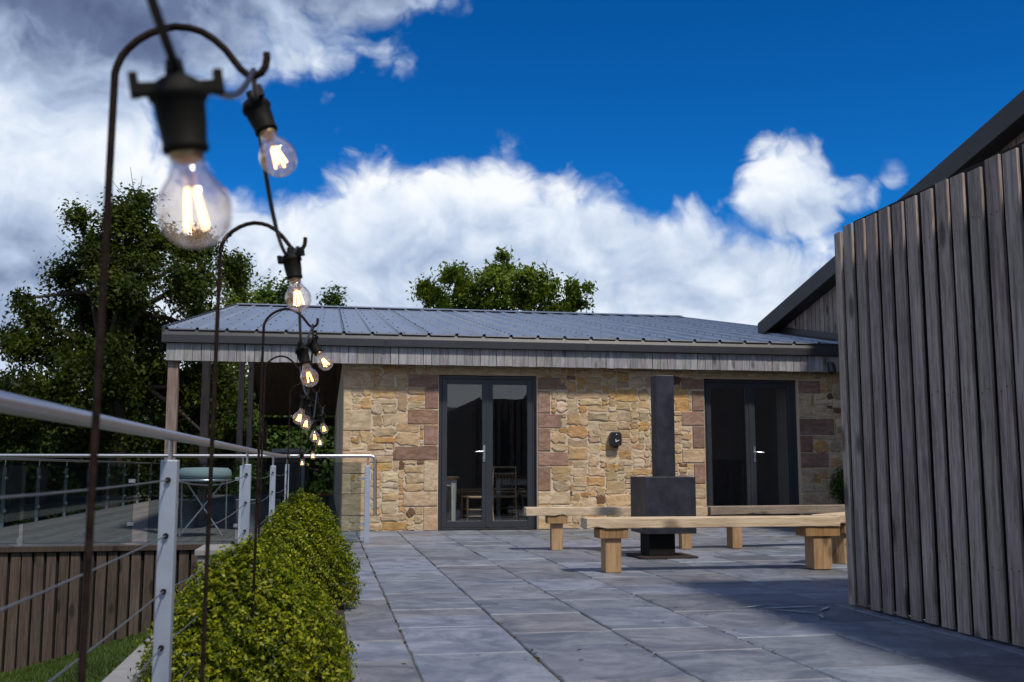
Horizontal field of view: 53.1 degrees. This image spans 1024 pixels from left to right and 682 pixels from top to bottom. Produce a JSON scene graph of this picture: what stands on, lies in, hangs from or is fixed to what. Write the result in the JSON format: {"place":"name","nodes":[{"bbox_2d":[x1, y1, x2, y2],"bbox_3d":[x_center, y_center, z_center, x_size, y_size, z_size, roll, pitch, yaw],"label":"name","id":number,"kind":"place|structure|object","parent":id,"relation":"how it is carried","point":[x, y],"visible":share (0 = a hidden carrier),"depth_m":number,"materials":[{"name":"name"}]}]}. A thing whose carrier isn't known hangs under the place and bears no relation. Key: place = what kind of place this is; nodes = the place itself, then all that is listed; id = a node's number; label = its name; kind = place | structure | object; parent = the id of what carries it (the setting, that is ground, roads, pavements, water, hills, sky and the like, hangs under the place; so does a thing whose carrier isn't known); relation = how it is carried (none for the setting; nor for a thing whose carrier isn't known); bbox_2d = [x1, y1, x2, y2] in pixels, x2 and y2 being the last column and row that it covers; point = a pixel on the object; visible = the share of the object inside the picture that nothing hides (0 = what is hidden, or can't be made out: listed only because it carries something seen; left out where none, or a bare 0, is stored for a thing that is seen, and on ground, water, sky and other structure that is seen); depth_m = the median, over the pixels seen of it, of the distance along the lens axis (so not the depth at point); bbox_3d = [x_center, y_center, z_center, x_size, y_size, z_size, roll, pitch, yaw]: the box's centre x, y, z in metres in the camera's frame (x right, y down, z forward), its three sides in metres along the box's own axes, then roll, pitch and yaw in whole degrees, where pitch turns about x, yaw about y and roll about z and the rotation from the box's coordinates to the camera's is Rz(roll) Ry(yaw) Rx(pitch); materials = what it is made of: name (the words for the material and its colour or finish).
{"place":"outdoors","nodes":[
{"label":"outdoors","id":0,"kind":"place"},
{"bbox_2d":[0,629,150,681],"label":"lawn","id":1,"kind":"structure","parent":0,"point":[108,647],"depth_m":10.51,"materials":[{"name":"green plant"}]},
{"bbox_2d":[141,532,599,681],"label":"terrace bed","id":2,"kind":"object","parent":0,"point":[409,652],"depth_m":5.28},
{"bbox_2d":[102,606,183,681],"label":"kerb","id":3,"kind":"structure","parent":2,"relation":"on","point":[121,672],"depth_m":4.46,"materials":[{"name":"concrete"}]},
{"bbox_2d":[446,476,459,520],"bbox_3d":[-1.407,2.465,15.767,1.100,0.760,0.800,1,-7,-10],"label":"dining table","id":4,"kind":"object","parent":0,"point":[451,500],"visible":0.38,"depth_m":15.53,"materials":[{"name":"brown wood"}]},
{"bbox_2d":[0,0,1023,390],"label":"sky","id":5,"kind":"structure","parent":0,"point":[700,159],"materials":[{"name":"blue"}]},
{"bbox_2d":[521,495,526,519],"bbox_3d":[0.396,2.424,16.101,0.406,0.918,0.453,2,-7,-15],"label":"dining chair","id":6,"kind":"object","parent":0,"point":[522,496],"visible":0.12,"depth_m":16.21,"materials":[{"name":"brown wood"}]},
{"bbox_2d":[173,527,1023,681],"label":"terrace","id":7,"kind":"structure","parent":0,"point":[451,631],"depth_m":6.01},
{"bbox_2d":[0,391,290,681],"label":"cable railing","id":8,"kind":"object","parent":7,"relation":"on","point":[24,406],"visible":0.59,"depth_m":2.90,"materials":[{"name":"silver metal"}]},
{"bbox_2d":[300,565,351,681],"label":"planting bed","id":9,"kind":"object","parent":7,"relation":"on","point":[340,611],"visible":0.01,"depth_m":5.96,"materials":[{"name":"brown soil"}]},
{"bbox_2d":[77,23,270,681],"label":"shepherd hook","id":10,"kind":"object","parent":9,"relation":"on","point":[129,47],"visible":0.94,"depth_m":1.33,"materials":[{"name":"metal"}]},
{"bbox_2d":[146,0,323,456],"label":"festoon cable","id":11,"kind":"object","parent":10,"relation":"hanging from","point":[162,31],"visible":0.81,"depth_m":1.43,"materials":[{"name":"black rubber"}]},
{"bbox_2d":[127,58,231,248],"bbox_3d":[-0.269,-0.152,0.833,0.084,0.153,0.062,1,-7,-10],"label":"festoon bulb","id":12,"kind":"object","parent":11,"relation":"hanging from","point":[177,99],"visible":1,"depth_m":0.82,"materials":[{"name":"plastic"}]},
{"bbox_2d":[242,84,296,176],"bbox_3d":[-0.395,-0.333,1.640,0.105,0.146,0.063,-2,-7,14],"label":"festoon bulb","id":13,"kind":"object","parent":11,"relation":"hanging from","point":[258,114],"visible":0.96,"depth_m":1.63,"materials":[{"name":"plastic"}]},
{"bbox_2d":[277,247,310,311],"bbox_3d":[-0.505,-0.143,2.371,0.082,0.153,0.068,1,-7,-10],"label":"festoon bulb","id":14,"kind":"object","parent":11,"relation":"hanging from","point":[291,261],"visible":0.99,"depth_m":2.36,"materials":[{"name":"plastic"}]},
{"bbox_2d":[293,393,313,424],"bbox_3d":[-0.976,0.317,4.791,0.096,0.150,0.060,1,-7,-10],"label":"festoon bulb","id":15,"kind":"object","parent":11,"relation":"hanging from","point":[304,402],"visible":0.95,"depth_m":4.78,"materials":[{"name":"plastic"}]},
{"bbox_2d":[295,342,318,386],"bbox_3d":[-0.681,0.077,3.396,0.080,0.151,0.075,1,-7,-10],"label":"festoon bulb","id":16,"kind":"object","parent":11,"relation":"hanging from","point":[302,352],"visible":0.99,"depth_m":3.38,"materials":[{"name":"plastic"}]},
{"bbox_2d":[300,402,314,429],"bbox_3d":[-1.115,0.408,5.589,0.077,0.153,0.073,1,-7,-10],"label":"festoon bulb","id":17,"kind":"object","parent":11,"relation":"hanging from","point":[309,410],"visible":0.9,"depth_m":5.58,"materials":[{"name":"plastic"}]},
{"bbox_2d":[310,443,314,458],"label":"festoon bulb","id":18,"kind":"object","parent":11,"relation":"hanging from","point":[312,448],"visible":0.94,"depth_m":9.48,"materials":[{"name":"plastic"}]},
{"bbox_2d":[307,417,319,441],"bbox_3d":[-1.222,0.545,6.294,0.082,0.154,0.060,1,-7,-10],"label":"festoon bulb","id":19,"kind":"object","parent":11,"relation":"hanging from","point":[314,426],"visible":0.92,"depth_m":6.29,"materials":[{"name":"plastic"}]},
{"bbox_2d":[305,334,332,370],"bbox_3d":[-0.759,0.044,3.994,0.128,0.144,0.059,-2,-7,12],"label":"festoon bulb","id":20,"kind":"object","parent":11,"relation":"hanging from","point":[314,347],"visible":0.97,"depth_m":3.98,"materials":[{"name":"plastic"}]},
{"bbox_2d":[316,428,324,446],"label":"festoon bulb","id":21,"kind":"object","parent":11,"relation":"hanging from","point":[319,433],"visible":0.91,"depth_m":8.49,"materials":[{"name":"plastic"}]},
{"bbox_2d":[316,412,325,433],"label":"festoon bulb","id":22,"kind":"object","parent":11,"relation":"hanging from","point":[321,418],"visible":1,"depth_m":7.18,"materials":[{"name":"plastic"}]},
{"bbox_2d":[127,531,359,681],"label":"box bush","id":23,"kind":"object","parent":9,"relation":"on","point":[277,648],"visible":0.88,"depth_m":3.75,"materials":[{"name":"green plant"}]},
{"bbox_2d":[200,221,306,681],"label":"shepherd hook","id":24,"kind":"object","parent":9,"relation":"on","point":[212,429],"visible":0.84,"depth_m":2.38,"materials":[{"name":"metal"}]},
{"bbox_2d":[258,355,301,542],"bbox_3d":[-1.207,0.816,5.302,0.226,1.493,0.036,-1,-7,4],"label":"shepherd hook","id":25,"kind":"object","parent":9,"relation":"on","point":[291,360],"visible":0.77,"depth_m":5.34,"materials":[{"name":"metal"}]},
{"bbox_2d":[250,308,318,673],"bbox_3d":[-0.835,0.619,3.735,0.226,1.497,0.036,-1,-7,4],"label":"shepherd hook","id":26,"kind":"object","parent":9,"relation":"on","point":[259,437],"visible":0.91,"depth_m":3.76,"materials":[{"name":"metal"}]},
{"bbox_2d":[286,383,319,500],"bbox_3d":[-1.437,1.027,6.974,0.226,1.487,0.036,-1,-7,4],"label":"shepherd hook","id":27,"kind":"object","parent":9,"relation":"on","point":[289,432],"visible":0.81,"depth_m":7.02,"materials":[{"name":"metal"}]},
{"bbox_2d":[253,488,365,609],"bbox_3d":[-1.334,1.318,6.504,0.801,0.768,0.804,1,-7,-10],"label":"box bush","id":28,"kind":"object","parent":9,"relation":"on","point":[299,529],"visible":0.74,"depth_m":6.38,"materials":[{"name":"green plant"}]},
{"bbox_2d":[298,400,325,488],"bbox_3d":[-1.710,1.241,8.690,0.226,1.488,0.036,-1,-7,4],"label":"shepherd hook","id":29,"kind":"object","parent":9,"relation":"on","point":[300,443],"visible":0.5,"depth_m":8.73,"materials":[{"name":"metal"}]},
{"bbox_2d":[362,543,775,661],"bbox_3d":[-0.270,1.952,8.552,1.765,0.014,7.847,1,-7,-10],"label":"moss","id":30,"kind":"object","parent":7,"relation":"on","point":[405,642],"visible":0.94,"depth_m":5.58,"materials":[{"name":"green plant"}]},
{"bbox_2d":[524,506,707,549],"bbox_3d":[1.140,2.055,11.249,2.006,0.460,0.243,1,-7,-6],"label":"bench","id":31,"kind":"object","parent":7,"relation":"on","point":[556,518],"visible":0.65,"depth_m":11.12,"materials":[{"name":"brown wood"}]},
{"bbox_2d":[626,375,698,558],"bbox_3d":[1.506,1.264,10.432,0.600,1.826,0.560,1,-7,-10],"label":"fireplace","id":32,"kind":"object","parent":7,"relation":"on","point":[663,490],"visible":0.96,"depth_m":10.22,"materials":[{"name":"metal"}]},
{"bbox_2d":[372,541,979,676],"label":"leaf litter","id":33,"kind":"object","parent":7,"relation":"on","point":[626,643],"visible":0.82,"depth_m":5.41,"materials":[{"name":"brown plant"}]},
{"bbox_2d":[581,515,839,572],"bbox_3d":[1.744,1.766,8.937,2.290,0.460,0.243,1,-7,-9],"label":"bench","id":34,"kind":"object","parent":7,"relation":"on","point":[817,532],"visible":1,"depth_m":8.86,"materials":[{"name":"brown wood"}]},
{"bbox_2d":[703,504,844,547],"bbox_3d":[3.238,2.106,11.672,2.275,0.462,0.243,2,-7,-17],"label":"bench","id":35,"kind":"object","parent":7,"relation":"on","point":[734,537],"visible":0.56,"depth_m":11.44,"materials":[{"name":"brown wood"}]},
{"bbox_2d":[743,605,828,617],"bbox_3d":[1.690,1.676,6.380,0.520,0.001,0.560,-3,-8,20],"label":"floor stain","id":36,"kind":"object","parent":7,"relation":"on","point":[821,615],"visible":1,"depth_m":6.50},
{"bbox_2d":[812,512,846,563],"bbox_3d":[3.394,1.899,9.991,0.263,0.458,1.632,-6,-9,39],"label":"bench","id":37,"kind":"object","parent":7,"relation":"on","point":[839,551],"visible":0.16,"depth_m":9.51,"materials":[{"name":"brown wood"}]},
{"bbox_2d":[827,465,844,503],"bbox_3d":[5.017,2.334,15.402,0.524,0.934,0.506,1,-7,-10],"label":"shrub","id":38,"kind":"object","parent":7,"relation":"on","point":[838,487],"visible":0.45,"depth_m":15.39,"materials":[{"name":"green plant"}]},
{"bbox_2d":[834,141,1023,646],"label":"timber screen","id":39,"kind":"object","parent":7,"relation":"on","point":[930,296],"visible":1,"depth_m":5.74,"materials":[{"name":"grey wood"}]},
{"bbox_2d":[758,90,1023,341],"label":"timber barn","id":40,"kind":"structure","parent":0,"point":[810,303],"depth_m":14.05,"materials":[{"name":"grey wood"}]},
{"label":"ground","id":41,"kind":"structure","parent":0,"visible":0},
{"bbox_2d":[0,421,101,526],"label":"tree","id":42,"kind":"object","parent":41,"relation":"on","point":[45,502],"visible":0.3,"depth_m":31.45,"materials":[{"name":"green plant"}]},
{"bbox_2d":[0,544,203,674],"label":"retaining wall","id":43,"kind":"structure","parent":41,"relation":"on","point":[43,627],"depth_m":11.54,"materials":[{"name":"brown wood"}]},
{"bbox_2d":[29,353,229,512],"bbox_3d":[-13.523,4.329,37.368,8.124,8.373,8.433,1,-7,-10],"label":"tree","id":44,"kind":"object","parent":41,"relation":"on","point":[143,411],"visible":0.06,"depth_m":36.60,"materials":[{"name":"green plant"}]},
{"bbox_2d":[0,167,273,510],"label":"tree","id":45,"kind":"object","parent":41,"relation":"on","point":[133,324],"visible":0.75,"depth_m":29.09,"materials":[{"name":"green plant"}]},
{"bbox_2d":[0,402,333,524],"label":"distant wood","id":46,"kind":"object","parent":41,"relation":"on","point":[30,519],"visible":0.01,"depth_m":46.88,"materials":[{"name":"green plant"}]},
{"bbox_2d":[0,494,341,552],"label":"deck","id":47,"kind":"structure","parent":41,"relation":"on","point":[111,527],"depth_m":15.44,"materials":[{"name":"grey wood"}]},
{"bbox_2d":[0,457,179,527],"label":"deck side balustrade","id":48,"kind":"object","parent":47,"relation":"on","point":[136,493],"visible":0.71,"depth_m":24.33,"materials":[{"name":"silver metal"}]},
{"bbox_2d":[0,454,376,545],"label":"glass balustrade","id":49,"kind":"object","parent":47,"relation":"on","point":[365,523],"visible":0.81,"depth_m":12.07,"materials":[{"name":"silver metal"}]},
{"bbox_2d":[178,444,204,526],"bbox_3d":[-4.901,2.184,15.631,0.437,1.288,0.439,1,-7,-10],"label":"potted plant","id":50,"kind":"object","parent":47,"relation":"on","point":[191,507],"visible":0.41,"depth_m":15.50,"materials":[{"name":"green plant"}]},
{"bbox_2d":[178,467,231,536],"bbox_3d":[-4.017,2.091,13.348,0.690,0.887,0.690,1,-7,-10],"label":"folding table","id":51,"kind":"object","parent":47,"relation":"on","point":[200,474],"visible":0.91,"depth_m":13.18,"materials":[{"name":"metal"}]},
{"bbox_2d":[230,458,267,529],"bbox_3d":[-3.872,2.214,14.995,0.544,1.071,0.552,-2,-7,17],"label":"potted plant","id":52,"kind":"object","parent":47,"relation":"on","point":[253,487],"visible":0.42,"depth_m":14.90,"materials":[{"name":"green plant"}]},
{"bbox_2d":[272,449,304,501],"bbox_3d":[-4.039,2.562,18.455,0.580,1.238,0.500,1,-7,-10],"label":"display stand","id":53,"kind":"object","parent":47,"relation":"on","point":[279,463],"visible":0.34,"depth_m":18.43,"materials":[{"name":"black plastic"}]},
{"bbox_2d":[279,493,329,506],"bbox_3d":[-3.369,2.721,16.662,0.800,0.478,0.600,1,-7,-10],"label":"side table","id":54,"kind":"object","parent":47,"relation":"on","point":[326,495],"visible":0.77,"depth_m":16.46,"materials":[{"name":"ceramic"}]},
{"bbox_2d":[194,544,249,584],"bbox_3d":[-3.179,3.244,11.354,0.625,1.892,0.830,1,-7,-10],"label":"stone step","id":55,"kind":"object","parent":41,"relation":"on","point":[200,552],"visible":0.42,"depth_m":11.05,"materials":[{"name":"grey stone"}]},
{"bbox_2d":[120,364,327,503],"bbox_3d":[-10.780,4.685,40.098,8.368,7.997,7.507,1,-7,-10],"label":"tree","id":56,"kind":"object","parent":41,"relation":"on","point":[230,491],"visible":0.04,"depth_m":39.36,"materials":[{"name":"green plant"}]},
{"bbox_2d":[184,260,278,448],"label":"tree","id":57,"kind":"object","parent":41,"relation":"on","point":[238,299],"visible":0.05,"depth_m":45.34,"materials":[{"name":"green plant"}]},
{"bbox_2d":[247,268,304,450],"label":"tree","id":58,"kind":"object","parent":41,"relation":"on","point":[279,298],"visible":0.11,"depth_m":51.02,"materials":[{"name":"green plant"}]},
{"bbox_2d":[219,414,334,494],"bbox_3d":[-7.888,5.296,39.874,8.838,6.973,6.466,1,-7,-10],"label":"tree","id":59,"kind":"object","parent":41,"relation":"on","point":[325,484],"visible":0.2,"depth_m":39.07,"materials":[{"name":"green plant"}]},
{"bbox_2d":[316,281,352,305],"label":"tree","id":60,"kind":"object","parent":41,"relation":"on","point":[334,299],"visible":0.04,"depth_m":53.51,"materials":[{"name":"green plant"}]},
{"bbox_2d":[405,246,598,312],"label":"tree","id":61,"kind":"object","parent":41,"relation":"on","point":[526,289],"visible":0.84,"depth_m":40.63,"materials":[{"name":"green plant"}]},
{"bbox_2d":[161,303,844,531],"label":"stone house","id":62,"kind":"structure","parent":41,"relation":"on","point":[422,404],"depth_m":15.42,"materials":[{"name":"stone"}]},
{"bbox_2d":[460,466,493,520],"bbox_3d":[-0.529,2.379,15.734,0.453,0.918,0.406,2,-7,-16],"label":"dining chair","id":63,"kind":"object","parent":62,"relation":"on","point":[466,508],"visible":0.34,"depth_m":15.56,"materials":[{"name":"brown wood"}]},
{"bbox_2d":[438,375,535,529],"bbox_3d":[-0.359,1.626,15.007,1.452,2.246,0.147,1,-7,-10],"label":"french door","id":64,"kind":"structure","parent":62,"relation":"in","point":[486,523],"depth_m":15.00,"materials":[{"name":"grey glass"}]},
{"bbox_2d":[493,466,517,519],"bbox_3d":[-0.130,2.413,16.007,0.406,0.918,0.453,1,-7,-4],"label":"dining chair","id":65,"kind":"object","parent":62,"relation":"on","point":[514,497],"visible":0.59,"depth_m":15.85,"materials":[{"name":"brown wood"}]},
{"bbox_2d":[493,476,526,519],"bbox_3d":[0.379,2.586,16.739,1.500,0.760,0.850,1,-7,-10],"label":"dining table","id":66,"kind":"object","parent":62,"relation":"on","point":[521,480],"visible":0.16,"depth_m":16.29,"materials":[{"name":"brown wood"}]},
{"bbox_2d":[609,432,621,447],"bbox_3d":[1.535,1.468,15.229,0.170,0.235,0.129,1,-7,-10],"label":"wall lamp","id":67,"kind":"object","parent":62,"relation":"attached to","point":[615,439],"visible":1,"depth_m":15.17,"materials":[{"name":"black plastic"}]},
{"bbox_2d":[704,379,798,515],"bbox_3d":[3.672,1.715,15.722,1.522,2.246,0.147,1,-7,-10],"label":"french door","id":68,"kind":"structure","parent":62,"relation":"in","point":[748,386],"depth_m":15.77,"materials":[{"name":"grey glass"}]},
{"bbox_2d":[827,361,835,373],"bbox_3d":[4.864,0.403,15.606,0.120,0.201,0.181,1,-7,-10],"label":"wall lamp","id":69,"kind":"object","parent":62,"relation":"attached to","point":[831,367],"visible":1,"depth_m":15.55,"materials":[{"name":"black plastic"}]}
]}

